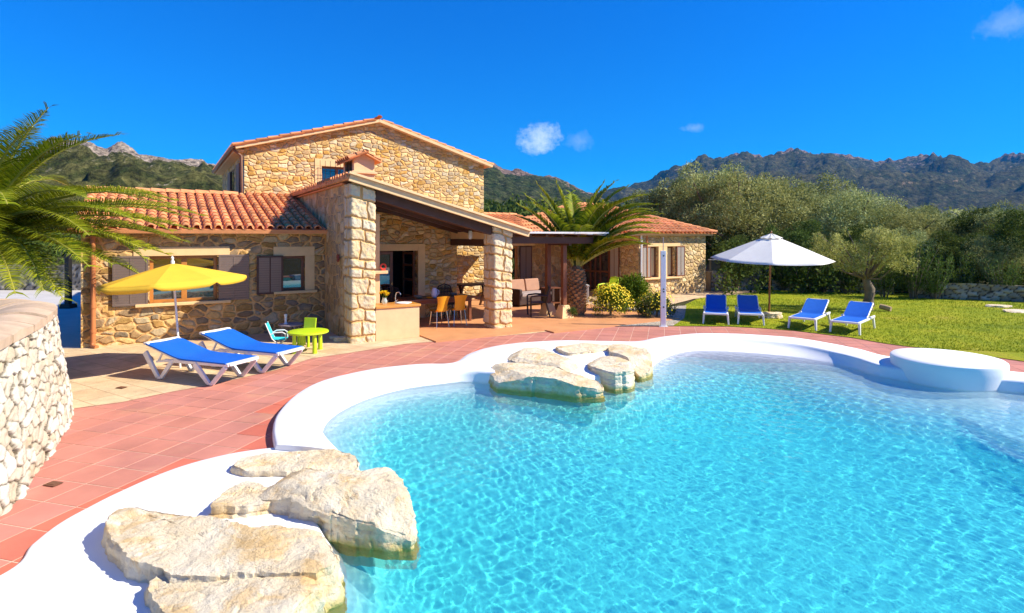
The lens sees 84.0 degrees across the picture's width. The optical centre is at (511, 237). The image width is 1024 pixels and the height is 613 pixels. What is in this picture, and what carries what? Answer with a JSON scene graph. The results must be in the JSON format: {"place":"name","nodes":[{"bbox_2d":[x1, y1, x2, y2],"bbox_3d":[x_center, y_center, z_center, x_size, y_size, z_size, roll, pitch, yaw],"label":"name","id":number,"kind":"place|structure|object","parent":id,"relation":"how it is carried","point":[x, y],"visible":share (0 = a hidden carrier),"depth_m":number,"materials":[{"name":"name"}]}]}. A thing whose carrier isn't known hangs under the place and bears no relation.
{"place":"outdoors","nodes":[
{"label":"outdoors","id":0,"kind":"place"},
{"bbox_2d":[0,290,90,347],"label":"driveway","id":1,"kind":"structure","parent":0,"point":[69,323],"depth_m":19.06,"materials":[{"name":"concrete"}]},
{"bbox_2d":[0,264,80,289],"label":"boundary wall","id":2,"kind":"structure","parent":1,"relation":"on","point":[76,275],"depth_m":26.70,"materials":[{"name":"stone"}]},
{"bbox_2d":[59,254,76,308],"bbox_3d":[-15.600,1.550,20.000,0.360,1.900,0.360,0,0,0],"label":"drive post","id":3,"kind":"object","parent":1,"relation":"on","point":[68,304],"visible":0.85,"depth_m":19.92,"materials":[{"name":"black metal"}]},
{"bbox_2d":[0,137,221,252],"bbox_3d":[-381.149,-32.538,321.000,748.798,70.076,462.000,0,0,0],"label":"hill","id":4,"kind":"structure","parent":0,"point":[121,163],"depth_m":189.83,"materials":[{"name":"plant"}]},
{"bbox_2d":[0,447,329,612],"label":"pool deck","id":5,"kind":"structure","parent":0,"point":[66,566],"depth_m":4.52,"materials":[{"name":"concrete"}]},
{"bbox_2d":[208,480,271,518],"bbox_3d":[-2.399,2.472,5.255,0.576,0.257,0.627,0,0,0],"label":"boulder","id":6,"kind":"object","parent":5,"relation":"on","point":[242,499],"visible":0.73,"depth_m":5.06,"materials":[{"name":"stone"}]},
{"bbox_2d":[63,290,755,407],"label":"terrace paving","id":7,"kind":"structure","parent":0,"point":[98,376],"depth_m":10.97,"materials":[{"name":"stone"}]},
{"bbox_2d":[96,256,246,367],"bbox_3d":[-6.405,1.426,10.851,2.436,2.140,2.436,-3,1,0],"label":"yellow parasol","id":8,"kind":"object","parent":7,"relation":"on","point":[173,276],"visible":1,"depth_m":10.18,"materials":[{"name":"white fabric"}]},
{"bbox_2d":[143,336,258,385],"bbox_3d":[-5.508,2.182,10.083,2.037,0.619,0.700,0,0,21],"label":"sun lounger","id":9,"kind":"object","parent":7,"relation":"on","point":[177,349],"visible":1,"depth_m":10.01,"materials":[{"name":"blue plastic"}]},
{"bbox_2d":[198,327,303,372],"bbox_3d":[-5.024,2.167,10.982,2.029,0.648,0.700,0,0,22],"label":"sun lounger","id":10,"kind":"object","parent":7,"relation":"on","point":[229,339],"visible":0.84,"depth_m":10.92,"materials":[{"name":"blue plastic"}]},
{"bbox_2d":[265,321,287,343],"bbox_3d":[-5.206,2.187,12.585,0.442,0.632,0.363,0,0,-15],"label":"garden child chair","id":11,"kind":"object","parent":7,"relation":"on","point":[271,333],"visible":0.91,"depth_m":12.51,"materials":[{"name":"teal fabric"}]},
{"bbox_2d":[278,322,302,341],"bbox_3d":[-5.350,2.289,13.750,0.560,0.411,0.560,0,0,0],"label":"side table","id":12,"kind":"object","parent":7,"relation":"on","point":[292,324],"visible":0.82,"depth_m":13.60,"materials":[{"name":"grey plastic"}]},
{"bbox_2d":[71,115,531,348],"bbox_3d":[-6.764,-0.929,20.182,13.214,6.897,15.345,0,0,-32],"label":"stone villa","id":13,"kind":"object","parent":7,"relation":"on","point":[292,215],"visible":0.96,"depth_m":15.21,"materials":[{"name":"beige stone"}]},
{"bbox_2d":[150,255,216,302],"bbox_3d":[-8.028,1.010,13.925,1.420,1.120,0.072,0,0,-32],"label":"window","id":14,"kind":"structure","parent":13,"relation":"in","point":[203,261],"depth_m":13.95,"materials":[{"name":"brown glass"}]},
{"bbox_2d":[283,256,303,290],"bbox_3d":[-5.909,0.960,15.273,0.600,0.920,0.070,0,0,-32],"label":"window","id":15,"kind":"structure","parent":13,"relation":"in","point":[293,266],"depth_m":15.29,"materials":[{"name":"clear glass"}]},
{"bbox_2d":[322,167,342,179],"bbox_3d":[-6.181,-2.000,20.042,1.110,0.900,0.072,0,0,-32],"label":"window","id":16,"kind":"structure","parent":13,"relation":"in","point":[332,168],"depth_m":19.91,"materials":[{"name":"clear glass"}]},
{"bbox_2d":[380,251,392,302],"bbox_3d":[-3.946,1.445,16.962,0.800,2.030,0.060,0,0,-32],"label":"door","id":17,"kind":"structure","parent":13,"relation":"in","point":[386,280],"depth_m":17.07,"materials":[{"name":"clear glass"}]},
{"bbox_2d":[402,251,414,296],"bbox_3d":[-3.227,1.455,17.731,0.050,2.010,0.700,0,0,-40],"label":"door","id":18,"kind":"structure","parent":13,"relation":"in","point":[408,258],"depth_m":17.72,"materials":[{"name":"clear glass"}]},
{"bbox_2d":[297,318,316,346],"bbox_3d":[-4.716,2.184,13.073,0.312,0.621,0.359,0,0,10],"label":"play chair","id":19,"kind":"object","parent":7,"relation":"on","point":[309,322],"visible":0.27,"depth_m":13.18,"materials":[{"name":"plastic"}]},
{"bbox_2d":[287,328,328,353],"bbox_3d":[-4.450,2.265,12.420,0.860,0.458,0.860,0,0,-20],"label":"play table","id":20,"kind":"object","parent":7,"relation":"on","point":[303,332],"visible":0.96,"depth_m":12.25,"materials":[{"name":"plastic"}]},
{"bbox_2d":[333,336,346,341],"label":"loose stone","id":21,"kind":"object","parent":7,"relation":"on","point":[339,339],"visible":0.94,"depth_m":13.58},
{"bbox_2d":[484,202,717,294],"bbox_3d":[1.135,0.425,26.422,13.631,4.150,9.601,0,0,-32],"label":"garden annex","id":22,"kind":"object","parent":7,"relation":"on","point":[685,246],"visible":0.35,"depth_m":25.38,"materials":[{"name":"stone"}]},
{"bbox_2d":[511,246,516,279],"bbox_3d":[-0.112,1.440,25.320,0.750,2.080,0.060,0,0,-32],"label":"door","id":23,"kind":"structure","parent":22,"relation":"in","point":[514,251],"depth_m":25.45,"materials":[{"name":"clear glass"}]},
{"bbox_2d":[582,245,608,290],"bbox_3d":[3.860,1.420,26.118,0.080,2.100,1.890,0,0,-32],"label":"door","id":24,"kind":"structure","parent":22,"relation":"in","point":[596,269],"depth_m":26.05,"materials":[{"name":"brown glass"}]},
{"bbox_2d":[651,247,655,276],"bbox_3d":[5.977,1.060,24.437,0.470,1.320,0.070,0,0,-32],"label":"window","id":25,"kind":"structure","parent":22,"relation":"in","point":[653,249],"depth_m":24.49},
{"bbox_2d":[667,246,671,275],"bbox_3d":[6.832,1.060,24.957,0.500,1.320,0.070,0,0,-32],"label":"window","id":26,"kind":"structure","parent":22,"relation":"in","point":[669,248],"depth_m":25.01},
{"bbox_2d":[597,276,618,291],"bbox_3d":[3.749,2.007,22.056,0.664,0.961,0.636,0,0,-30],"label":"garden armchair","id":27,"kind":"object","parent":7,"relation":"on","point":[613,278],"visible":0.38,"depth_m":22.18,"materials":[{"name":"plastic"}]},
{"bbox_2d":[706,269,768,290],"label":"garden wall","id":28,"kind":"structure","parent":7,"relation":"on","point":[710,282],"depth_m":26.49,"materials":[{"name":"stone"}]},
{"bbox_2d":[708,259,725,270],"bbox_3d":[9.690,1.320,26.800,0.800,0.560,0.360,0,0,0],"label":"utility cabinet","id":29,"kind":"object","parent":28,"relation":"on","point":[714,265],"visible":0.39,"depth_m":26.65,"materials":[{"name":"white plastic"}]},
{"bbox_2d":[0,326,1023,574],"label":"path tiles","id":30,"kind":"object","parent":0,"point":[126,420],"visible":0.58,"depth_m":7.68,"materials":[{"name":"tile"}]},
{"bbox_2d":[0,299,73,515],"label":"curved stone wall","id":31,"kind":"structure","parent":30,"relation":"on","point":[36,406],"depth_m":6.22,"materials":[{"name":"stone"}]},
{"bbox_2d":[0,101,209,305],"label":"date palm","id":32,"kind":"object","parent":31,"relation":"on","point":[18,221],"visible":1,"depth_m":10.44,"materials":[{"name":"plant"}]},
{"bbox_2d":[43,481,63,486],"bbox_3d":[-4.633,2.487,5.746,0.140,0.011,0.100,0,0,15],"label":"floor drain","id":33,"kind":"object","parent":30,"relation":"on","point":[53,483],"visible":1,"depth_m":5.73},
{"bbox_2d":[659,237,667,326],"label":"shower column","id":34,"kind":"structure","parent":30,"relation":"on","point":[663,288],"depth_m":15.87,"materials":[{"name":"white plastic"}]},
{"bbox_2d":[0,241,1023,307],"bbox_3d":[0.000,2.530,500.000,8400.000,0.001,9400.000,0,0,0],"label":"ground","id":35,"kind":"structure","parent":0,"point":[683,303],"depth_m":52.66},
{"bbox_2d":[0,232,80,265],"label":"thicket","id":36,"kind":"object","parent":35,"relation":"on","point":[56,252],"visible":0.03,"depth_m":53.04,"materials":[{"name":"green plant"}]},
{"bbox_2d":[484,193,667,216],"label":"distant wood","id":37,"kind":"object","parent":35,"relation":"on","point":[510,206],"visible":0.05,"depth_m":83.55,"materials":[{"name":"green plant"}]},
{"bbox_2d":[629,174,715,222],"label":"olive tree","id":38,"kind":"object","parent":35,"relation":"on","point":[654,199],"visible":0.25,"depth_m":34.38,"materials":[{"name":"green plant"}]},
{"bbox_2d":[654,160,767,270],"bbox_3d":[11.457,-1.075,33.007,6.278,7.383,6.148,0,0,-42],"label":"olive tree","id":39,"kind":"object","parent":35,"relation":"on","point":[699,177],"visible":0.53,"depth_m":31.93,"materials":[{"name":"green plant"}]},
{"bbox_2d":[692,213,751,264],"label":"evergreen tree","id":40,"kind":"object","parent":35,"relation":"on","point":[708,245],"visible":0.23,"depth_m":31.22,"materials":[{"name":"green plant"}]},
{"bbox_2d":[718,234,759,290],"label":"evergreen tree","id":41,"kind":"object","parent":35,"relation":"on","point":[736,243],"visible":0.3,"depth_m":26.19,"materials":[{"name":"green plant"}]},
{"bbox_2d":[676,168,821,242],"bbox_3d":[12.645,-0.559,31.128,7.648,6.345,6.778,0,0,31],"label":"olive tree","id":42,"kind":"object","parent":35,"relation":"on","point":[758,223],"visible":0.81,"depth_m":29.91,"materials":[{"name":"green plant"}]},
{"bbox_2d":[751,171,821,277],"bbox_3d":[16.163,-0.693,35.057,5.685,6.609,5.012,0,0,-6],"label":"olive tree","id":43,"kind":"object","parent":35,"relation":"on","point":[768,173],"visible":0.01,"depth_m":33.92,"materials":[{"name":"green plant"}]},
{"bbox_2d":[754,170,855,245],"bbox_3d":[17.014,-0.637,32.989,5.396,6.480,5.510,0,0,4],"label":"olive tree","id":44,"kind":"object","parent":35,"relation":"on","point":[804,185],"visible":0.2,"depth_m":32.28,"materials":[{"name":"green plant"}]},
{"bbox_2d":[652,206,1009,269],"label":"thicket","id":45,"kind":"object","parent":35,"relation":"on","point":[949,211],"depth_m":58.27,"materials":[{"name":"green plant"}]},
{"bbox_2d":[803,177,873,266],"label":"olive tree","id":46,"kind":"object","parent":35,"relation":"on","point":[852,186],"visible":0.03,"depth_m":36.06,"materials":[{"name":"green plant"}]},
{"bbox_2d":[785,186,907,246],"bbox_3d":[17.371,-0.027,30.004,6.319,5.243,5.601,0,0,-12],"label":"olive tree","id":47,"kind":"object","parent":35,"relation":"on","point":[848,208],"visible":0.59,"depth_m":28.62,"materials":[{"name":"green plant"}]},
{"bbox_2d":[831,223,883,279],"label":"evergreen tree","id":48,"kind":"object","parent":35,"relation":"on","point":[856,232],"visible":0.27,"depth_m":26.82,"materials":[{"name":"green plant"}]},
{"bbox_2d":[708,236,1023,295],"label":"undergrowth","id":49,"kind":"object","parent":35,"relation":"on","point":[981,278],"visible":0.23,"depth_m":25.01,"materials":[{"name":"green plant"}]},
{"bbox_2d":[863,199,947,286],"bbox_3d":[19.843,0.324,29.006,3.742,4.494,3.822,0,0,-39],"label":"olive tree","id":50,"kind":"object","parent":35,"relation":"on","point":[911,222],"visible":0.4,"depth_m":28.25,"materials":[{"name":"green plant"}]},
{"bbox_2d":[888,227,947,292],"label":"olive tree","id":51,"kind":"object","parent":35,"relation":"on","point":[918,237],"visible":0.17,"depth_m":25.39,"materials":[{"name":"green plant"}]},
{"bbox_2d":[893,203,982,272],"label":"olive tree","id":52,"kind":"object","parent":35,"relation":"on","point":[933,212],"visible":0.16,"depth_m":29.99,"materials":[{"name":"green plant"}]},
{"bbox_2d":[915,228,980,282],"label":"evergreen tree","id":53,"kind":"object","parent":35,"relation":"on","point":[946,236],"visible":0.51,"depth_m":24.70,"materials":[{"name":"green plant"}]},
{"bbox_2d":[945,206,1003,282],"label":"evergreen tree","id":54,"kind":"object","parent":35,"relation":"on","point":[960,222],"visible":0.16,"depth_m":28.96,"materials":[{"name":"green plant"}]},
{"bbox_2d":[952,235,1023,284],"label":"olive tree","id":55,"kind":"object","parent":35,"relation":"on","point":[984,248],"visible":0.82,"depth_m":23.71,"materials":[{"name":"green plant"}]},
{"bbox_2d":[967,198,1023,284],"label":"olive tree","id":56,"kind":"object","parent":35,"relation":"on","point":[985,219],"visible":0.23,"depth_m":27.20,"materials":[{"name":"green plant"}]},
{"bbox_2d":[0,0,1023,192],"label":"sky","id":57,"kind":"structure","parent":0,"point":[584,94],"materials":[{"name":"blue"}]},
{"bbox_2d":[419,298,679,342],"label":"porch floor","id":58,"kind":"structure","parent":0,"point":[456,329],"depth_m":16.34,"materials":[{"name":"tile"}]},
{"bbox_2d":[384,286,400,302],"bbox_3d":[-3.428,1.957,16.705,0.556,1.019,0.596,0,0,-36],"label":"dark chair","id":59,"kind":"object","parent":58,"relation":"on","point":[393,294],"visible":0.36,"depth_m":16.90,"materials":[{"name":"wicker"}]},
{"bbox_2d":[374,292,420,340],"bbox_3d":[-2.942,1.934,14.206,1.150,1.132,0.690,0,0,-32],"label":"kitchen counter","id":60,"kind":"object","parent":58,"relation":"on","point":[395,319],"visible":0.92,"depth_m":13.94,"materials":[{"name":"paint"}]},
{"bbox_2d":[379,291,388,303],"bbox_3d":[-3.168,1.496,14.133,0.278,0.338,0.198,0,0,0],"label":"flower vase","id":61,"kind":"object","parent":60,"relation":"on","point":[384,300],"visible":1,"depth_m":14.08,"materials":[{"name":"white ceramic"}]},
{"bbox_2d":[393,294,476,320],"bbox_3d":[-2.224,2.118,16.564,2.240,0.765,0.900,0,0,-32],"label":"dining table","id":62,"kind":"object","parent":58,"relation":"on","point":[424,300],"visible":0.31,"depth_m":16.36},
{"bbox_2d":[429,296,449,327],"bbox_3d":[-1.980,2.036,15.636,0.402,0.862,0.538,0,0,-36],"label":"orange chair","id":63,"kind":"object","parent":58,"relation":"on","point":[442,304],"visible":1,"depth_m":15.47,"materials":[{"name":"plastic"}]},
{"bbox_2d":[437,283,454,318],"bbox_3d":[-1.987,1.957,17.612,0.556,1.019,0.595,0,0,-32],"label":"dark chair","id":64,"kind":"object","parent":58,"relation":"on","point":[447,291],"visible":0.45,"depth_m":17.79,"materials":[{"name":"wicker"}]},
{"bbox_2d":[449,295,467,324],"bbox_3d":[-1.513,2.036,15.969,0.402,0.862,0.538,0,0,-27],"label":"orange chair","id":65,"kind":"object","parent":58,"relation":"on","point":[460,300],"visible":0.99,"depth_m":15.79,"materials":[{"name":"plastic"}]},
{"bbox_2d":[457,282,484,307],"bbox_3d":[-1.392,2.061,20.182,1.200,0.843,0.700,0,0,-32],"label":"side table","id":66,"kind":"object","parent":58,"relation":"on","point":[481,284],"visible":0.55,"depth_m":20.01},
{"bbox_2d":[511,278,553,305],"bbox_3d":[0.647,1.983,20.869,1.700,0.864,0.880,0,0,-40],"label":"wicker sofa","id":67,"kind":"object","parent":58,"relation":"on","point":[521,289],"visible":0.6,"depth_m":20.76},
{"bbox_2d":[526,285,550,316],"bbox_3d":[0.834,1.992,17.906,0.664,0.961,0.636,0,0,-10],"label":"garden armchair","id":68,"kind":"object","parent":58,"relation":"on","point":[544,295],"visible":0.95,"depth_m":17.69,"materials":[{"name":"brown plastic"}]},
{"bbox_2d":[540,287,560,309],"bbox_3d":[1.302,2.078,19.136,0.600,0.775,0.360,0,0,-32],"label":"garden chair","id":69,"kind":"object","parent":58,"relation":"on","point":[556,302],"visible":0.46,"depth_m":19.20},
{"bbox_2d":[511,231,608,318],"bbox_3d":[-0.097,1.147,19.216,3.401,2.646,6.200,0,0,-32],"label":"pergola","id":70,"kind":"object","parent":58,"relation":"on","point":[560,312],"visible":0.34,"depth_m":17.37,"materials":[{"name":"wood"}]},
{"bbox_2d":[514,179,664,315],"bbox_3d":[2.413,0.305,18.370,4.803,4.389,3.550,0,0,0],"label":"date palm","id":71,"kind":"object","parent":58,"relation":"on","point":[590,217],"visible":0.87,"depth_m":17.86,"materials":[{"name":"plant"}]},
{"bbox_2d":[484,162,661,210],"bbox_3d":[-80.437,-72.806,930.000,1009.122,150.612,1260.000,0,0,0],"label":"hill","id":72,"kind":"structure","parent":0,"point":[501,185],"depth_m":595.58,"materials":[{"name":"plant"}]},
{"bbox_2d":[617,306,685,325],"bbox_3d":[3.776,2.482,18.361,3.434,0.001,5.984,0,0,18],"label":"gravel bed","id":73,"kind":"object","parent":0,"point":[680,312],"visible":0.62,"depth_m":17.58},
{"bbox_2d":[585,283,636,315],"bbox_3d":[3.067,1.962,17.805,1.634,1.102,1.307,0,0,0],"label":"flowering bush","id":74,"kind":"object","parent":73,"relation":"on","point":[613,298],"visible":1,"depth_m":17.62,"materials":[{"name":"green plant"}]},
{"bbox_2d":[614,272,654,309],"bbox_3d":[4.109,1.815,19.364,1.438,1.376,1.274,0,0,-14],"label":"green bush","id":75,"kind":"object","parent":73,"relation":"on","point":[636,287],"visible":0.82,"depth_m":19.07,"materials":[{"name":"green plant"}]},
{"bbox_2d":[634,289,677,317],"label":"flowering bush","id":76,"kind":"object","parent":73,"relation":"on","point":[650,303],"visible":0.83,"depth_m":17.52,"materials":[{"name":"green plant"}]},
{"bbox_2d":[323,351,1023,612],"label":"pool water","id":77,"kind":"structure","parent":0,"point":[711,482],"depth_m":5.75,"materials":[{"name":"liquid"}]},
{"bbox_2d":[587,148,1023,235],"bbox_3d":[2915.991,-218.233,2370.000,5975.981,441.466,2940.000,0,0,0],"label":"mountain","id":78,"kind":"structure","parent":0,"point":[953,181],"depth_m":1547.84,"materials":[{"name":"stone"}]},
{"bbox_2d":[673,289,1023,360],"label":"lawn","id":79,"kind":"structure","parent":0,"point":[1015,355],"depth_m":16.77,"materials":[{"name":"plant"}]},
{"bbox_2d":[702,294,728,324],"bbox_3d":[6.086,2.140,16.985,0.730,0.700,1.770,0,0,20],"label":"sun lounger","id":80,"kind":"object","parent":79,"relation":"on","point":[715,305],"visible":1,"depth_m":17.24,"materials":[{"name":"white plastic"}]},
{"bbox_2d":[735,294,764,325],"bbox_3d":[7.032,2.140,16.890,0.730,0.700,1.770,0,0,19],"label":"sun lounger","id":81,"kind":"object","parent":79,"relation":"on","point":[747,304],"visible":1,"depth_m":17.17,"materials":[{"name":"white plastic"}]},
{"bbox_2d":[760,312,782,318],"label":"parasol base stone","id":82,"kind":"object","parent":79,"relation":"on","point":[773,315],"visible":0.84,"depth_m":17.37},
{"bbox_2d":[710,231,835,311],"bbox_3d":[8.130,1.143,17.918,3.335,2.700,3.335,0,3,0],"label":"white parasol","id":83,"kind":"object","parent":79,"relation":"on","point":[770,249],"visible":1,"depth_m":17.09,"materials":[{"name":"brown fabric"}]},
{"bbox_2d":[771,265,792,289],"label":"oleander bush","id":84,"kind":"object","parent":79,"relation":"on","point":[778,273],"visible":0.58,"depth_m":26.42,"materials":[{"name":"green plant"}]},
{"bbox_2d":[763,219,832,272],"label":"evergreen tree","id":85,"kind":"object","parent":79,"relation":"on","point":[802,234],"visible":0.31,"depth_m":26.92,"materials":[{"name":"green plant"}]},
{"bbox_2d":[782,239,820,292],"bbox_3d":[12.770,1.268,25.489,2.008,2.477,1.724,0,0,-15],"label":"oleander bush","id":86,"kind":"object","parent":79,"relation":"on","point":[808,275],"visible":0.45,"depth_m":25.36,"materials":[{"name":"green plant"}]},
{"bbox_2d":[787,298,830,330],"bbox_3d":[8.348,2.140,15.930,0.730,0.700,1.770,0,0,41],"label":"sun lounger","id":87,"kind":"object","parent":79,"relation":"on","point":[813,309],"visible":0.99,"depth_m":16.11,"materials":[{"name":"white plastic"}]},
{"bbox_2d":[807,254,841,292],"bbox_3d":[13.943,1.536,25.399,1.349,1.939,1.571,0,0,12],"label":"oleander bush","id":88,"kind":"object","parent":79,"relation":"on","point":[823,287],"visible":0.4,"depth_m":25.32,"materials":[{"name":"green plant"}]},
{"bbox_2d":[772,279,893,294],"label":"rubble wall","id":89,"kind":"structure","parent":79,"relation":"on","point":[777,286],"depth_m":25.66,"materials":[{"name":"stone"}]},
{"bbox_2d":[834,258,858,293],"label":"oleander bush","id":90,"kind":"object","parent":79,"relation":"on","point":[843,283],"visible":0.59,"depth_m":24.95,"materials":[{"name":"green plant"}]},
{"bbox_2d":[829,301,875,334],"bbox_3d":[9.130,2.140,15.221,0.730,0.700,1.770,0,0,44],"label":"sun lounger","id":91,"kind":"object","parent":79,"relation":"on","point":[857,312],"visible":1,"depth_m":15.40,"materials":[{"name":"blue plastic"}]},
{"bbox_2d":[808,223,923,309],"bbox_3d":[12.021,1.038,19.450,3.481,3.052,2.952,0,0,0],"label":"lawn olive tree","id":92,"kind":"object","parent":79,"relation":"on","point":[866,268],"visible":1,"depth_m":19.05,"materials":[{"name":"green plant"}]},
{"bbox_2d":[867,251,911,297],"bbox_3d":[15.497,1.482,23.412,1.658,2.046,1.424,0,0,38],"label":"oleander bush","id":93,"kind":"object","parent":79,"relation":"on","point":[883,285],"visible":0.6,"depth_m":23.33,"materials":[{"name":"green plant"}]},
{"bbox_2d":[892,242,945,298],"bbox_3d":[16.246,1.322,23.130,1.649,2.370,1.920,0,0,2],"label":"oleander bush","id":94,"kind":"object","parent":79,"relation":"on","point":[911,286],"visible":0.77,"depth_m":22.83,"materials":[{"name":"green plant"}]},
{"bbox_2d":[909,254,954,299],"bbox_3d":[16.850,1.589,22.867,1.484,1.831,1.274,0,0,29],"label":"oleander bush","id":95,"kind":"object","parent":79,"relation":"on","point":[934,288],"visible":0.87,"depth_m":22.64,"materials":[{"name":"green plant"}]},
{"bbox_2d":[939,251,978,282],"bbox_3d":[18.405,1.536,23.458,1.571,1.939,1.349,0,0,-34],"label":"oleander bush","id":96,"kind":"object","parent":79,"relation":"on","point":[963,273],"visible":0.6,"depth_m":23.42,"materials":[{"name":"green plant"}]},
{"bbox_2d":[914,282,1023,301],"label":"rubble wall","id":97,"kind":"structure","parent":79,"relation":"on","point":[976,291],"depth_m":22.36,"materials":[{"name":"stone"}]},
{"bbox_2d":[969,208,1023,284],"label":"evergreen tree","id":98,"kind":"object","parent":79,"relation":"on","point":[1006,231],"visible":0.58,"depth_m":24.07,"materials":[{"name":"green plant"}]},
{"bbox_2d":[985,304,1011,307],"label":"lawn slab","id":99,"kind":"structure","parent":79,"relation":"on","point":[997,305],"depth_m":20.23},
{"bbox_2d":[983,257,1023,285],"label":"oleander bush","id":100,"kind":"object","parent":79,"relation":"on","point":[1000,278],"visible":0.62,"depth_m":22.37,"materials":[{"name":"green plant"}]},
{"bbox_2d":[1002,309,1023,312],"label":"lawn slab","id":101,"kind":"structure","parent":79,"relation":"on","point":[1014,310],"depth_m":18.90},
{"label":"pool basin","id":102,"kind":"structure","parent":0,"visible":0},
{"bbox_2d":[101,507,344,612],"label":"boulder","id":103,"kind":"object","parent":102,"relation":"on","point":[192,564],"visible":0.94,"depth_m":4.06,"materials":[{"name":"stone"}]},
{"bbox_2d":[230,449,359,476],"bbox_3d":[-2.297,2.542,6.186,1.421,0.327,0.773,0,0,0],"label":"boulder","id":104,"kind":"object","parent":102,"relation":"on","point":[280,464],"visible":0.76,"depth_m":6.04,"materials":[{"name":"stone"}]},
{"bbox_2d":[258,467,417,551],"bbox_3d":[-1.677,2.489,5.156,1.790,0.533,0.913,0,0,0],"label":"boulder","id":105,"kind":"object","parent":102,"relation":"on","point":[370,508],"visible":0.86,"depth_m":4.96,"materials":[{"name":"stone"}]},
{"bbox_2d":[587,356,634,390],"bbox_3d":[1.804,2.544,10.387,0.902,0.519,1.503,0,0,0],"label":"boulder","id":106,"kind":"object","parent":102,"relation":"on","point":[614,373],"visible":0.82,"depth_m":9.86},
{"bbox_2d":[272,333,1023,450],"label":"pool coping","id":107,"kind":"object","parent":102,"relation":"on","point":[304,417],"visible":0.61,"depth_m":10.32,"materials":[{"name":"concrete"}]},
{"bbox_2d":[507,347,577,371],"bbox_3d":[0.528,2.417,10.884,1.110,0.275,2.084,0,0,-22],"label":"boulder","id":108,"kind":"object","parent":107,"relation":"on","point":[536,356],"visible":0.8,"depth_m":10.78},
{"bbox_2d":[488,362,603,397],"bbox_3d":[0.591,2.584,9.941,2.248,0.545,1.082,0,0,21],"label":"boulder","id":109,"kind":"object","parent":107,"relation":"on","point":[531,378],"visible":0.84,"depth_m":9.54,"materials":[{"name":"stone"}]},
{"bbox_2d":[555,342,610,355],"bbox_3d":[1.506,2.437,12.182,1.035,0.234,1.624,0,0,43],"label":"boulder","id":110,"kind":"object","parent":107,"relation":"on","point":[578,349],"visible":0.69,"depth_m":11.91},
{"bbox_2d":[608,344,652,378],"bbox_3d":[2.377,2.542,11.436,0.879,0.525,2.126,0,0,0],"label":"boulder","id":111,"kind":"object","parent":107,"relation":"on","point":[640,358],"visible":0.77,"depth_m":11.00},
{"bbox_2d":[890,348,1009,390],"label":"pool island","id":112,"kind":"structure","parent":102,"relation":"on","point":[953,369],"depth_m":9.93,"materials":[{"name":"concrete"}]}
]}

